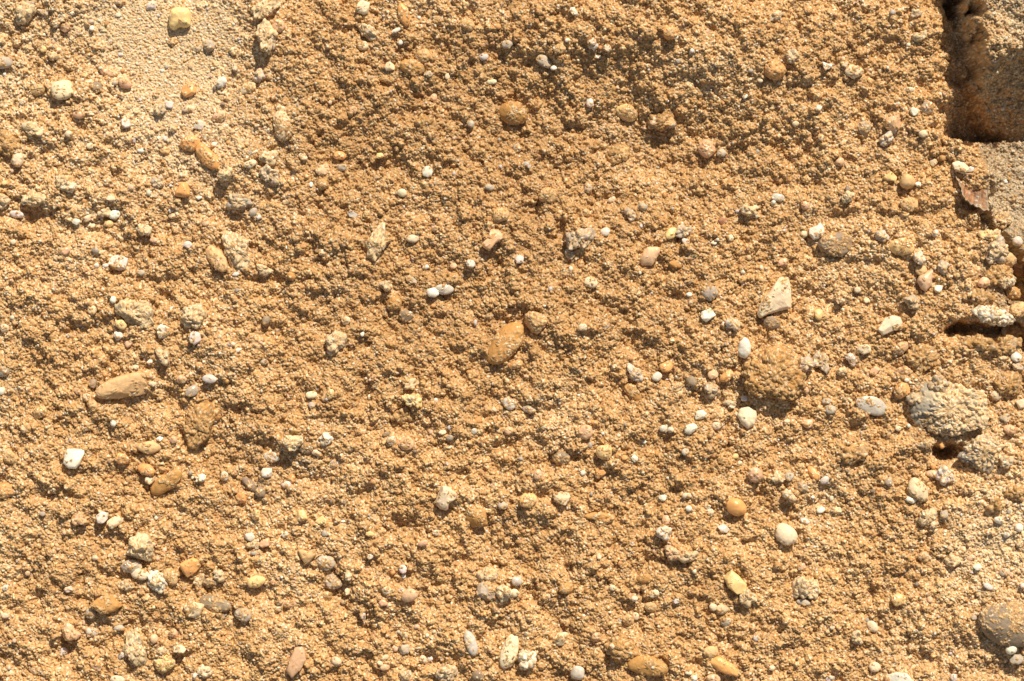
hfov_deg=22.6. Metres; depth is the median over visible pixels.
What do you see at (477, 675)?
pebble
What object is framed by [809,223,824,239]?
stone
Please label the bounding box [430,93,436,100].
pebble
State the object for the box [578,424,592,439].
pebble
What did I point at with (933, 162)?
pebble
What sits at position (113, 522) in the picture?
stone
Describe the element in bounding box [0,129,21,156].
sand clod
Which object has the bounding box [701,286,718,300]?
pebble
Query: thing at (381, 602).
pebble
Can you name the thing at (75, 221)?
pebble
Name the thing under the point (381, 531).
pebble
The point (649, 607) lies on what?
pebble
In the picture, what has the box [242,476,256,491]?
stone
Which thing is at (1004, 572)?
pebble
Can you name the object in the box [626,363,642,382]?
crusty lump
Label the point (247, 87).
pebble
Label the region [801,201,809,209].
pebble
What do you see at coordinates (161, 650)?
pebble
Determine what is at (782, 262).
pebble
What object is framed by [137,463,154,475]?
pebble
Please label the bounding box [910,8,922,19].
pebble
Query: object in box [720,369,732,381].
pebble
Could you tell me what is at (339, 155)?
pebble
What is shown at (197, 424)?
sand clod
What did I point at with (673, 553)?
crusty lump
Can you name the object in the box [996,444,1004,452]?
crusty lump
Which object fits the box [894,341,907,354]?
pebble
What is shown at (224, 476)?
pebble
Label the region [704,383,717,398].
crusty lump
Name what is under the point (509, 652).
stone
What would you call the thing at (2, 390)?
pebble
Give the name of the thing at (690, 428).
pebble
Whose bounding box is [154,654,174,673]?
stone
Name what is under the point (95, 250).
pebble
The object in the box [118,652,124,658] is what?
pebble
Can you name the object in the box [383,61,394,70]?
pebble
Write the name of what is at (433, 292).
pebble
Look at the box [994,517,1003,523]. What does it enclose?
pebble
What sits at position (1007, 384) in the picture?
sand clod
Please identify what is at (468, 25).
pebble
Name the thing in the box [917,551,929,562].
pebble
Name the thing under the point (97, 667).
stone chip
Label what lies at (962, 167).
stone
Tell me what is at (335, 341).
crusty lump
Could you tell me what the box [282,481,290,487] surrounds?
pebble
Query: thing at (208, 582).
pebble
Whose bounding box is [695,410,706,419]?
pebble
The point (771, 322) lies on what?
pebble
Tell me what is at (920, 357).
sand clod
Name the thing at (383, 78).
pebble
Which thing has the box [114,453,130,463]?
pebble
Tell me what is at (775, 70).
stone
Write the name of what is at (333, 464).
pebble
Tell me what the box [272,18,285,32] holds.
pebble
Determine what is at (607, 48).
pebble
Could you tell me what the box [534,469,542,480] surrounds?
pebble
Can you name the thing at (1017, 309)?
stone
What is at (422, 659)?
pebble
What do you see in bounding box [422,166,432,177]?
pebble
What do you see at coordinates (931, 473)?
pebble
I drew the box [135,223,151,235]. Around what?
crusty lump
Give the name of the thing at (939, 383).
crusty lump
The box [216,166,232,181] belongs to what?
crusty lump
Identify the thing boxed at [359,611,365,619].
pebble
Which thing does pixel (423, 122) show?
sand clod
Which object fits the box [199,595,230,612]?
stone
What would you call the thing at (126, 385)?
stone
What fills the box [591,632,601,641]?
pebble
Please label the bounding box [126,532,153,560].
crusty lump
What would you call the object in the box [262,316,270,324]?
pebble
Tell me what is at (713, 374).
pebble
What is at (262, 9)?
crusty lump
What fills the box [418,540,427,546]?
pebble
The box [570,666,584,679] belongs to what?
pebble
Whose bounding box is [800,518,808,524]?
pebble
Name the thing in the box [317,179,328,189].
pebble
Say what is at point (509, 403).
pebble
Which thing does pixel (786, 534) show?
stone
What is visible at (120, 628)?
pebble
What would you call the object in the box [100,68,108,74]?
pebble
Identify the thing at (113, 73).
pebble
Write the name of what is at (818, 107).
pebble
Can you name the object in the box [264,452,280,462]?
pebble
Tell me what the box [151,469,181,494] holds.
stone
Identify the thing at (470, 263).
pebble
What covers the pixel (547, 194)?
stone
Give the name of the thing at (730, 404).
pebble
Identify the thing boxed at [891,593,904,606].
pebble
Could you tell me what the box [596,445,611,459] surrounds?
pebble
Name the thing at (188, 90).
stone
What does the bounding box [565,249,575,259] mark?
pebble
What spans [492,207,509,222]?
pebble
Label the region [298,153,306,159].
pebble
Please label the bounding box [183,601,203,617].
stone
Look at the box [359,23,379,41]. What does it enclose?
crusty lump
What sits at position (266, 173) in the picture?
crusty lump
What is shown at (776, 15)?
crusty lump
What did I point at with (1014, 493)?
sand clod
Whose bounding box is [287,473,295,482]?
pebble
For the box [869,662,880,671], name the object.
pebble
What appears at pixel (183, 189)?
pebble
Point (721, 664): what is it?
stone
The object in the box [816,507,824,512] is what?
pebble
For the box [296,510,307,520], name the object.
pebble
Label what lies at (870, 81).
pebble
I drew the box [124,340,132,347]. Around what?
pebble
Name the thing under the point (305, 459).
stone chip
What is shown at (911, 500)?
pebble
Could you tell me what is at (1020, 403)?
pebble
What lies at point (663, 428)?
pebble
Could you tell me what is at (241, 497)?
pebble
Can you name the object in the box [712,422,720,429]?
pebble
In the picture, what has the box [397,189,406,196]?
pebble
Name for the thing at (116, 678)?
pebble
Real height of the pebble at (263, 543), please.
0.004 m
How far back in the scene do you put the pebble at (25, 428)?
1.49 m
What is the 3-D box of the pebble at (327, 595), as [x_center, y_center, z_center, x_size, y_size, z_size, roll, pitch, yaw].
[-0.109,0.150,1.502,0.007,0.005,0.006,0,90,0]
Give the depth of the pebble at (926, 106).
1.50 m
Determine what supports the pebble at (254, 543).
on the ground
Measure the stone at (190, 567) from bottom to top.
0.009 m
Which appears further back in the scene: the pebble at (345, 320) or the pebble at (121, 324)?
the pebble at (345, 320)
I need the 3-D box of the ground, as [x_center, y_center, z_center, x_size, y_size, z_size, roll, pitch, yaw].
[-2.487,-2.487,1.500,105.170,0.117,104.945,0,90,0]
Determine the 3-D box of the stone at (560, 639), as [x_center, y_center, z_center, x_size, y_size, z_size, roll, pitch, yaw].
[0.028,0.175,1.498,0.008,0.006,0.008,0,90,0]
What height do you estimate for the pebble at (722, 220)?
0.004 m
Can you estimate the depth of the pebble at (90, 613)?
1.50 m
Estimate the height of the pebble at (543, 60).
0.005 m
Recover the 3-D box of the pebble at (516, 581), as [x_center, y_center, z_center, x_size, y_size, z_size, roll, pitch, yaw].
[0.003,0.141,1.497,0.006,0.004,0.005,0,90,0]
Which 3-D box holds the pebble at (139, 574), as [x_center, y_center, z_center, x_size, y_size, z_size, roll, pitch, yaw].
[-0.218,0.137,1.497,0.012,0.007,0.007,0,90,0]
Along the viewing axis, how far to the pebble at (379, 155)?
1.50 m
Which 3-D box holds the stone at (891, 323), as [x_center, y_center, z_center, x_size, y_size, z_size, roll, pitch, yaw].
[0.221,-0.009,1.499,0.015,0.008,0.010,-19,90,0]
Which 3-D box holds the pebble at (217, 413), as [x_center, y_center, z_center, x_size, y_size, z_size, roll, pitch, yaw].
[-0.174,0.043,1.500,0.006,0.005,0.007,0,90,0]
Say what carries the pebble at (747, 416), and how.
on the ground
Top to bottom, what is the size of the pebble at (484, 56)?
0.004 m
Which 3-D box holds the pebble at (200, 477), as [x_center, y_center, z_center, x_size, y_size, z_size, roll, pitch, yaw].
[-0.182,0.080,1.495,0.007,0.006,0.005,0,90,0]
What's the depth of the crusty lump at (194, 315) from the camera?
1.49 m
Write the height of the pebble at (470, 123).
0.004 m
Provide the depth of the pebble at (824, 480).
1.50 m
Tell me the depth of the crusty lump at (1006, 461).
1.49 m
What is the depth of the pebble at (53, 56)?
1.50 m
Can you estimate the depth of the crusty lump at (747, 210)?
1.50 m
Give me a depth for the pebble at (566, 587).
1.50 m
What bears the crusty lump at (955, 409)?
on the ground
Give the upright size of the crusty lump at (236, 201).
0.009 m
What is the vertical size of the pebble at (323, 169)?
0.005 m
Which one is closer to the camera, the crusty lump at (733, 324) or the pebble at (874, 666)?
the crusty lump at (733, 324)
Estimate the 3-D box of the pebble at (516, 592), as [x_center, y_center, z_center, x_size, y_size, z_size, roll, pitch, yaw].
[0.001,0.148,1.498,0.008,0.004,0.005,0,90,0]
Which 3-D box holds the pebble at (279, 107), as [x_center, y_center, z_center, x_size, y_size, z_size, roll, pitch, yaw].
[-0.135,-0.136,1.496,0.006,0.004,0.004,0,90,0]
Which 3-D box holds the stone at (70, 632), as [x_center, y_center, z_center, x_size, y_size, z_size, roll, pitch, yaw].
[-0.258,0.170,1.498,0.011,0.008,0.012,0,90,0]
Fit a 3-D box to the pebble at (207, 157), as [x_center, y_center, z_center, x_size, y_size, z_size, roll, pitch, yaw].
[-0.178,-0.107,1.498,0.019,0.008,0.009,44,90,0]
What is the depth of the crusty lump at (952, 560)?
1.50 m
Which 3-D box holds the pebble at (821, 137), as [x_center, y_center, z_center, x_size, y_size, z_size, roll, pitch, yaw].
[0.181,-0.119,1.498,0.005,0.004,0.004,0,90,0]
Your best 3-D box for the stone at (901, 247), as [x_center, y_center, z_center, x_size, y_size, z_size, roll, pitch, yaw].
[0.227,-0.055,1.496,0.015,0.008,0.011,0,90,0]
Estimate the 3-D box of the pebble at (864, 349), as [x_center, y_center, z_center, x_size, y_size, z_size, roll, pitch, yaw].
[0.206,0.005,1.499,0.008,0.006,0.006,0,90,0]
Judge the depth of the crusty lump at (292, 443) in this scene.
1.49 m
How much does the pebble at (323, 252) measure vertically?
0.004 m
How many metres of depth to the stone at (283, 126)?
1.49 m
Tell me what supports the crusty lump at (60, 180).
on the ground
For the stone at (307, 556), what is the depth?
1.49 m
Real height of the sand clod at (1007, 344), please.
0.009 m
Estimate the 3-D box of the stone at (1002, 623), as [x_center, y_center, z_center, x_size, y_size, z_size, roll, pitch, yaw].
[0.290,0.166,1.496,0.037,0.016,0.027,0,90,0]
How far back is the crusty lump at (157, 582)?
1.49 m
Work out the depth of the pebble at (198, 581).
1.50 m
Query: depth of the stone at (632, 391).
1.50 m
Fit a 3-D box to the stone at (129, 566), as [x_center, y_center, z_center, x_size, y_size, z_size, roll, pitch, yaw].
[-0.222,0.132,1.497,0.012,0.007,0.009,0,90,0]
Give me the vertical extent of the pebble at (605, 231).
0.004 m
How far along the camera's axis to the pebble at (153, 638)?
1.50 m
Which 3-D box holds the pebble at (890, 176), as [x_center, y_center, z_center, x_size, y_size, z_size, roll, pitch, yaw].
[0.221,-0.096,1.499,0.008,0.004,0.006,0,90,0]
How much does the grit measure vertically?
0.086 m
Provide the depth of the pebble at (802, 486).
1.50 m
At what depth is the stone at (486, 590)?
1.49 m
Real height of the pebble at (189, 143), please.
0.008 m
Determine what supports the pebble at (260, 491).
on the ground
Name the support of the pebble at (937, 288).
on the ground
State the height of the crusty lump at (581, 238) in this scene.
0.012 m
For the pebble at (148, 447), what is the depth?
1.49 m
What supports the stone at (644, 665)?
on the ground
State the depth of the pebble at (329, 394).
1.49 m
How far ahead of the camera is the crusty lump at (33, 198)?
1.49 m
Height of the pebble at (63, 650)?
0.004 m
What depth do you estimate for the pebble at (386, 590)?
1.49 m
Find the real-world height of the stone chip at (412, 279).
0.003 m
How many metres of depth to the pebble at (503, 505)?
1.50 m
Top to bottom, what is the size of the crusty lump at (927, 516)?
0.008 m
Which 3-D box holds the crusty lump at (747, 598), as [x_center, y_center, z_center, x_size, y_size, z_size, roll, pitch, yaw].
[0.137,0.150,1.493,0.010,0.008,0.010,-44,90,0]
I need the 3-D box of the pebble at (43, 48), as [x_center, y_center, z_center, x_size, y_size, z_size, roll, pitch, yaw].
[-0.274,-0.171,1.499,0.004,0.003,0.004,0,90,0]
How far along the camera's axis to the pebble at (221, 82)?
1.50 m
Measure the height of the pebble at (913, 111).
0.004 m
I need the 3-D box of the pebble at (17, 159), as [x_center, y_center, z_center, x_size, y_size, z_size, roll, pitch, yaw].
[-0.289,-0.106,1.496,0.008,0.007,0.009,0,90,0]
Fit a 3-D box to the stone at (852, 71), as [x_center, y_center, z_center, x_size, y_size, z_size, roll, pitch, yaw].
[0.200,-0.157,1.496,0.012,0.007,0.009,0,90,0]
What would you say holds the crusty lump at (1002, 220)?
on the ground
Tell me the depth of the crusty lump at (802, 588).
1.50 m
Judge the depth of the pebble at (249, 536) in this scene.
1.50 m
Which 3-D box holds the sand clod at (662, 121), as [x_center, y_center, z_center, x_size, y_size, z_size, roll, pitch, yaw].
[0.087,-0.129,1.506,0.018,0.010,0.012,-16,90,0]
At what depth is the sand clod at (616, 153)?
1.51 m
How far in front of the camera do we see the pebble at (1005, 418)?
1.50 m
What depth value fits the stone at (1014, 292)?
1.50 m
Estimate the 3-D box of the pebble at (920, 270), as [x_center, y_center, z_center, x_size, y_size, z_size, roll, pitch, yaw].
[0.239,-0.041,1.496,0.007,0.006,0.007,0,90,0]
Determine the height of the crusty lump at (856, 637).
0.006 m
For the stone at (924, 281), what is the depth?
1.49 m
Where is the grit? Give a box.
[0,0,1023,680]
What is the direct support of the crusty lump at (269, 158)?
on the ground
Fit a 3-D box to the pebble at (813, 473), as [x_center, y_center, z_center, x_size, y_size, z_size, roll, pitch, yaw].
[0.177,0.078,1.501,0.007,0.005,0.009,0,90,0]
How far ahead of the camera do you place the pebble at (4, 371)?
1.50 m
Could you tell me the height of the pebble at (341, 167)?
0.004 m
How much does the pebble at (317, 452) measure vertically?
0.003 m
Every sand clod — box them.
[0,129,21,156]
[182,400,214,449]
[389,406,414,424]
[414,113,436,133]
[604,636,638,663]
[605,143,629,165]
[646,111,676,131]
[741,345,806,401]
[839,445,868,464]
[902,343,939,372]
[961,333,997,352]
[970,287,995,305]
[984,264,1015,285]
[986,497,1005,512]
[988,334,1021,356]
[993,370,1022,397]
[1000,322,1023,337]
[1004,483,1023,501]
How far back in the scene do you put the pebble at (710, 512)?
1.50 m
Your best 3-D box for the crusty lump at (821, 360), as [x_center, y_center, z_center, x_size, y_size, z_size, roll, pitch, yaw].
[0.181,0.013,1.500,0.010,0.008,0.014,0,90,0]
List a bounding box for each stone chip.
[91,665,101,670]
[301,456,310,462]
[316,516,325,524]
[347,210,356,217]
[406,275,416,283]
[524,161,530,168]
[823,62,832,70]
[917,438,935,448]
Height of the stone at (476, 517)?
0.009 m
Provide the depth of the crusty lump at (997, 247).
1.50 m
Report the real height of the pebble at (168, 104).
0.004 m
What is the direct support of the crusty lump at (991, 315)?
on the ground
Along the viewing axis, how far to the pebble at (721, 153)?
1.51 m
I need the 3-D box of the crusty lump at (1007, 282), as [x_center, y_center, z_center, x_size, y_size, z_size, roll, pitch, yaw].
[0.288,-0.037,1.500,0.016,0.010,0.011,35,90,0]
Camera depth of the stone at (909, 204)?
1.49 m
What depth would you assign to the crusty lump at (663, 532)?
1.49 m
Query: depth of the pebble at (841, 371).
1.50 m
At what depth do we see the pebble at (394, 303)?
1.50 m
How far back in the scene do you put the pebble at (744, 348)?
1.49 m
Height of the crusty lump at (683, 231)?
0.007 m
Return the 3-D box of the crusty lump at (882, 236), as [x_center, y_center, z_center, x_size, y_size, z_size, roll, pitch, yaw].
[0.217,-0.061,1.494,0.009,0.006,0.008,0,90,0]
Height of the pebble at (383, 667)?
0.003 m
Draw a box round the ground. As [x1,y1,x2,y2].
[0,0,1023,680]
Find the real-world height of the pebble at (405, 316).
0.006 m
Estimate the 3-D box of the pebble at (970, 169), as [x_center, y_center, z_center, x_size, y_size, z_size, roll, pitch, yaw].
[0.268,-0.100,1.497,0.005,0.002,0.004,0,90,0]
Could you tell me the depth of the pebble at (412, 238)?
1.50 m
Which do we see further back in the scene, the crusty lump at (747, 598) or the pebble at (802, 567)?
the pebble at (802, 567)
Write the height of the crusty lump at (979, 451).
0.012 m
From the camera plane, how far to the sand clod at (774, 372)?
1.49 m
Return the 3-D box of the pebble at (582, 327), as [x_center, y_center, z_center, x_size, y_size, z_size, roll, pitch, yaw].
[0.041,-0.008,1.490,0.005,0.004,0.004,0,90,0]
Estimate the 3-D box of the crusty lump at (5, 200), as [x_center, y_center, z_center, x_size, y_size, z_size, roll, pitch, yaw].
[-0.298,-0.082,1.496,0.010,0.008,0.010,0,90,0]
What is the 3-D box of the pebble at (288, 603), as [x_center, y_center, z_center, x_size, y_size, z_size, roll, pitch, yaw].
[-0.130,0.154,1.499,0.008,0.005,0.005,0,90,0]
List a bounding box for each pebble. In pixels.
[0,324,8,332]
[0,366,9,376]
[0,387,4,394]
[3,452,17,463]
[9,210,23,217]
[11,152,23,166]
[20,423,32,432]
[29,84,44,95]
[30,666,41,675]
[32,405,47,418]
[37,9,48,15]
[40,46,46,51]
[47,51,58,60]
[51,80,71,99]
[58,247,69,254]
[60,22,69,32]
[60,647,67,654]
[65,131,72,136]
[71,511,86,525]
[72,111,84,118]
[72,218,80,224]
[74,388,80,394]
[82,215,90,221]
[82,393,90,401]
[84,626,99,635]
[85,608,95,618]
[86,143,92,148]
[87,306,97,315]
[87,399,97,410]
[88,379,96,387]
[89,81,102,92]
[91,247,98,253]
[97,207,110,217]
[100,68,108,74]
[104,220,113,227]
[106,196,115,201]
[107,70,117,76]
[109,210,119,219]
[110,675,124,680]
[113,331,122,340]
[113,625,124,631]
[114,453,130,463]
[115,320,126,329]
[118,78,131,88]
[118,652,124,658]
[121,119,130,127]
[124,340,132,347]
[130,569,148,579]
[137,441,161,453]
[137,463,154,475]
[145,476,153,484]
[146,1,155,9]
[150,634,157,643]
[151,176,163,187]
[156,324,170,338]
[156,647,166,654]
[159,147,169,154]
[165,101,173,108]
[166,37,177,46]
[169,7,190,29]
[169,436,176,443]
[169,629,177,636]
[173,643,185,653]
[175,182,189,197]
[176,375,186,383]
[180,136,199,151]
[182,106,194,111]
[183,241,192,248]
[185,385,198,396]
[189,331,200,344]
[193,43,201,52]
[193,573,204,587]
[194,120,203,129]
[194,473,205,481]
[195,143,219,169]
[201,134,209,140]
[201,219,208,225]
[202,374,216,382]
[202,578,216,587]
[203,40,215,51]
[214,409,220,419]
[216,77,226,87]
[220,470,228,480]
[228,47,237,55]
[235,492,246,503]
[238,82,255,94]
[243,159,256,167]
[245,533,254,540]
[247,538,260,549]
[247,575,265,587]
[249,208,257,216]
[251,510,259,519]
[255,486,265,496]
[259,538,269,547]
[261,468,271,477]
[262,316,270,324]
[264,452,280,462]
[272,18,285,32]
[276,105,285,110]
[281,531,288,537]
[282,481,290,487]
[283,599,296,607]
[287,272,295,280]
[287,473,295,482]
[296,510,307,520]
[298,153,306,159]
[298,442,312,454]
[306,391,316,398]
[311,449,321,455]
[315,164,329,175]
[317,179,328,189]
[318,249,326,255]
[321,591,331,600]
[325,389,333,399]
[330,459,337,468]
[330,656,341,666]
[333,151,345,159]
[337,164,346,170]
[341,316,350,324]
[345,571,351,580]
[349,106,357,113]
[355,0,369,14]
[356,40,368,50]
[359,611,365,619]
[376,153,383,158]
[377,527,386,535]
[378,599,387,606]
[380,74,388,82]
[380,664,389,670]
[382,586,391,594]
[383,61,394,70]
[386,296,401,310]
[386,435,395,445]
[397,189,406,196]
[398,644,408,654]
[399,309,413,322]
[399,565,406,573]
[401,588,417,601]
[407,234,418,242]
[414,48,430,63]
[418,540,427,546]
[419,655,426,663]
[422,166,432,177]
[427,287,438,296]
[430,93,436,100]
[435,284,453,294]
[461,19,474,30]
[466,259,474,267]
[467,120,474,127]
[472,670,483,680]
[479,52,488,59]
[485,184,493,190]
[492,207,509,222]
[498,501,508,509]
[502,40,512,48]
[502,396,517,409]
[504,426,513,434]
[508,360,522,368]
[511,577,521,585]
[512,589,519,597]
[513,143,520,152]
[515,255,523,263]
[519,492,536,507]
[522,405,535,413]
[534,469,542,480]
[536,54,551,67]
[553,43,565,53]
[559,581,572,593]
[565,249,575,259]
[569,7,578,14]
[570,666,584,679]
[576,259,583,267]
[578,324,586,330]
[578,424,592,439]
[582,209,588,215]
[584,182,592,193]
[584,277,597,287]
[586,98,593,107]
[587,37,598,50]
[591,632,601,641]
[594,469,605,478]
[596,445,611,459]
[600,226,609,235]
[601,321,609,330]
[602,44,611,51]
[622,613,633,625]
[632,612,638,619]
[636,574,652,583]
[638,203,647,210]
[644,602,656,612]
[649,590,658,597]
[652,372,661,380]
[658,495,666,500]
[659,361,672,371]
[659,425,667,431]
[662,514,669,524]
[663,26,677,39]
[665,227,675,239]
[669,260,681,267]
[672,384,681,392]
[681,448,688,455]
[682,493,691,498]
[684,423,697,433]
[686,376,696,385]
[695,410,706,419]
[697,139,714,157]
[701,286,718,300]
[703,646,718,658]
[706,509,713,516]
[706,674,720,680]
[708,370,718,378]
[709,603,716,610]
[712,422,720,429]
[716,604,727,614]
[717,149,726,156]
[717,524,729,532]
[718,216,726,224]
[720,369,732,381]
[720,617,730,625]
[722,399,736,408]
[726,498,746,515]
[737,406,756,427]
[738,337,750,357]
[741,396,747,400]
[747,467,762,482]
[763,316,780,329]
[771,193,784,201]
[777,258,786,265]
[782,488,795,501]
[785,472,793,480]
[796,599,809,606]
[797,480,807,491]
[797,563,806,570]
[799,231,807,237]
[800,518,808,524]
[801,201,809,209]
[803,419,812,428]
[807,466,820,479]
[814,309,822,319]
[815,105,821,110]
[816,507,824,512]
[818,134,825,140]
[820,476,828,483]
[822,398,830,403]
[826,405,837,413]
[830,506,841,513]
[835,157,844,165]
[836,367,847,375]
[841,190,854,202]
[844,352,857,366]
[857,344,870,354]
[858,120,870,135]
[867,77,873,85]
[867,621,877,631]
[869,366,880,375]
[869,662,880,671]
[883,172,896,180]
[885,478,892,486]
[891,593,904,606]
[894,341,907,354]
[894,382,909,398]
[896,366,911,374]
[900,173,914,188]
[904,87,914,92]
[906,497,916,503]
[909,107,918,115]
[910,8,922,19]
[915,265,926,275]
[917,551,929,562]
[919,130,927,137]
[920,100,933,114]
[926,470,935,477]
[929,159,937,166]
[929,520,938,529]
[934,285,941,292]
[940,510,947,519]
[950,674,956,680]
[966,554,975,560]
[967,166,973,171]
[973,564,981,570]
[978,277,989,287]
[983,583,992,589]
[990,390,1001,400]
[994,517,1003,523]
[999,413,1010,423]
[999,568,1009,576]
[1003,425,1015,434]
[1005,252,1016,267]
[1005,646,1016,654]
[1009,654,1023,664]
[1010,352,1021,361]
[1012,236,1022,245]
[1012,362,1023,370]
[1015,399,1023,408]
[1015,523,1022,531]
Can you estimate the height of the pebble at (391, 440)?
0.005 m
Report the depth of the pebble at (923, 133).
1.49 m
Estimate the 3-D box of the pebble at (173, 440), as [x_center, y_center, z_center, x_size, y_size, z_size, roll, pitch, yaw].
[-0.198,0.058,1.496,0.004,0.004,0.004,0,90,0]
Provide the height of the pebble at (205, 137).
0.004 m
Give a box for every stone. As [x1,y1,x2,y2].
[0,55,12,68]
[0,482,15,498]
[62,621,80,640]
[63,448,84,468]
[90,596,122,613]
[95,372,146,399]
[96,511,107,523]
[107,516,122,528]
[108,255,127,270]
[121,559,141,572]
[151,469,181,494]
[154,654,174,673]
[163,568,177,585]
[179,558,200,576]
[181,83,196,96]
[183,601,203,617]
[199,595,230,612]
[205,245,227,271]
[211,110,225,122]
[234,607,251,622]
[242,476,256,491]
[273,110,292,141]
[286,645,305,677]
[298,549,315,563]
[315,555,335,570]
[324,573,342,589]
[397,3,409,25]
[397,437,413,449]
[400,58,424,73]
[435,486,456,509]
[464,630,477,655]
[465,508,487,526]
[476,581,496,600]
[481,229,503,250]
[487,321,523,364]
[498,101,527,124]
[499,634,518,669]
[524,310,547,334]
[538,187,556,202]
[552,451,569,465]
[553,491,569,505]
[553,632,566,645]
[584,512,610,520]
[615,103,637,121]
[624,383,641,400]
[627,655,667,676]
[640,247,659,265]
[701,308,715,321]
[710,656,738,676]
[724,570,746,593]
[757,277,790,317]
[764,59,786,79]
[775,523,797,545]
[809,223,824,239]
[817,232,852,257]
[845,64,863,78]
[856,396,886,415]
[878,315,902,334]
[883,114,900,131]
[888,238,913,255]
[888,672,912,680]
[900,197,917,211]
[907,477,927,501]
[917,270,932,291]
[952,161,968,173]
[977,601,1023,646]
[1004,286,1020,298]
[1009,301,1023,317]
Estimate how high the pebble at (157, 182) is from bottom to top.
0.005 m
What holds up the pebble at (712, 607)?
on the ground
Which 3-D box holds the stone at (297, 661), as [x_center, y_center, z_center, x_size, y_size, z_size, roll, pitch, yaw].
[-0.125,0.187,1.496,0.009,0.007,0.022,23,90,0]
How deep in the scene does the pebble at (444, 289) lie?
1.50 m
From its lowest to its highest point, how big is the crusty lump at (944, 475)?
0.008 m
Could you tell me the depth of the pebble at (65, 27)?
1.50 m
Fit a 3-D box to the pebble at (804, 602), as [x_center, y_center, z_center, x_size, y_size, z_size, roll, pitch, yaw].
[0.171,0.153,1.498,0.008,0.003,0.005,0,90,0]
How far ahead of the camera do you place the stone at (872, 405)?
1.50 m
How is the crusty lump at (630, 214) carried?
on the ground
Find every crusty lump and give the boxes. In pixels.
[0,193,10,208]
[14,2,36,24]
[21,188,45,206]
[22,121,42,136]
[55,175,68,187]
[60,181,76,192]
[114,298,154,328]
[117,579,130,590]
[122,629,146,666]
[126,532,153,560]
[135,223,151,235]
[147,569,167,593]
[153,104,165,116]
[155,347,169,365]
[180,303,207,328]
[196,664,212,678]
[213,570,224,581]
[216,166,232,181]
[221,230,249,274]
[226,193,253,209]
[251,0,280,22]
[254,67,265,81]
[255,18,277,54]
[256,263,273,275]
[258,150,278,165]
[258,164,279,185]
[282,435,303,451]
[319,432,333,445]
[325,330,347,355]
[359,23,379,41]
[365,222,386,260]
[378,280,392,291]
[399,668,411,680]
[401,394,422,408]
[404,378,418,389]
[435,664,457,680]
[476,567,498,582]
[496,584,512,602]
[518,649,536,669]
[565,227,595,250]
[623,207,636,221]
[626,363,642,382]
[656,526,671,540]
[664,545,680,560]
[675,224,692,237]
[678,551,698,563]
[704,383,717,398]
[725,318,740,330]
[739,589,757,607]
[740,204,759,216]
[769,10,784,21]
[772,470,785,483]
[785,48,799,63]
[792,576,820,599]
[798,355,815,372]
[813,350,829,373]
[851,630,862,644]
[875,230,889,242]
[879,131,893,146]
[903,294,918,309]
[905,392,920,404]
[907,382,989,436]
[912,30,927,41]
[913,251,925,264]
[918,508,937,525]
[927,375,949,392]
[935,464,954,485]
[937,260,950,274]
[944,554,961,567]
[957,433,999,473]
[971,305,1015,326]
[977,229,1000,241]
[985,250,996,264]
[986,235,1008,264]
[991,210,1012,228]
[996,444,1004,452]
[997,276,1016,288]
[1000,454,1013,468]
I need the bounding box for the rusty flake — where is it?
[956,176,988,210]
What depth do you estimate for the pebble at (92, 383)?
1.50 m
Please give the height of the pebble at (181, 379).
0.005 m
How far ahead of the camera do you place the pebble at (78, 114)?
1.49 m
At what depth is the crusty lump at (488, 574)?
1.50 m
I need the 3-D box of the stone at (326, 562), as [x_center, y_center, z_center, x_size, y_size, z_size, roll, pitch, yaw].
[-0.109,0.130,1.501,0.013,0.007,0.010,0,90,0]
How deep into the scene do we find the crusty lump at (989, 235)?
1.50 m
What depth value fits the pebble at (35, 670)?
1.50 m
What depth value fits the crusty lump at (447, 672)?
1.50 m
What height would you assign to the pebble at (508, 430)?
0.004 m
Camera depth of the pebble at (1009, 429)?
1.50 m
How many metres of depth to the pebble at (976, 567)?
1.50 m
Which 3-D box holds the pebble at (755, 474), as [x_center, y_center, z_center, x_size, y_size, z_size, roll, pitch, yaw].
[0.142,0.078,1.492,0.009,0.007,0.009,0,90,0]
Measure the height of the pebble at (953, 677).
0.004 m
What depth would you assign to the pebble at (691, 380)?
1.50 m
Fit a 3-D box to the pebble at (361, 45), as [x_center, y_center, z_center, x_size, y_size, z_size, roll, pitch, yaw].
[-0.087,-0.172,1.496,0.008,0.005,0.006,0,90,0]
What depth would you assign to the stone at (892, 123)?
1.50 m
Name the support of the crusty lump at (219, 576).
on the ground
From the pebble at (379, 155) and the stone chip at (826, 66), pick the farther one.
the pebble at (379, 155)
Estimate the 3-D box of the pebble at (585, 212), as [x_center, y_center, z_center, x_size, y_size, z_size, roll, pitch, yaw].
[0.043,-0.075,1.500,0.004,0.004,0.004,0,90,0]
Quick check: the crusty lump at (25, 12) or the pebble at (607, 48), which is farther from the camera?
the crusty lump at (25, 12)
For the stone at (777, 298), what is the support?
on the ground
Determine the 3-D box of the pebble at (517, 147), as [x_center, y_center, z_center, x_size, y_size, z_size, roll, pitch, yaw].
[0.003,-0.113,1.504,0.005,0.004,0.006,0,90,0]
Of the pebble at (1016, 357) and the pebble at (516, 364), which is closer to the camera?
the pebble at (516, 364)
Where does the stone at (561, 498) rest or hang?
on the ground
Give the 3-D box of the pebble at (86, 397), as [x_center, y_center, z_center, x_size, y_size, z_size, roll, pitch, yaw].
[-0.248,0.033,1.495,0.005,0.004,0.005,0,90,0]
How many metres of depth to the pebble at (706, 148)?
1.50 m
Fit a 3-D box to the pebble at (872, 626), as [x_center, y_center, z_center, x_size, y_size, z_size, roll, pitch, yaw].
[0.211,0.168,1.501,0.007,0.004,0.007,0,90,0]
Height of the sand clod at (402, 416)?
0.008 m
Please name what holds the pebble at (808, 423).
on the ground
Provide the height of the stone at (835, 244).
0.011 m

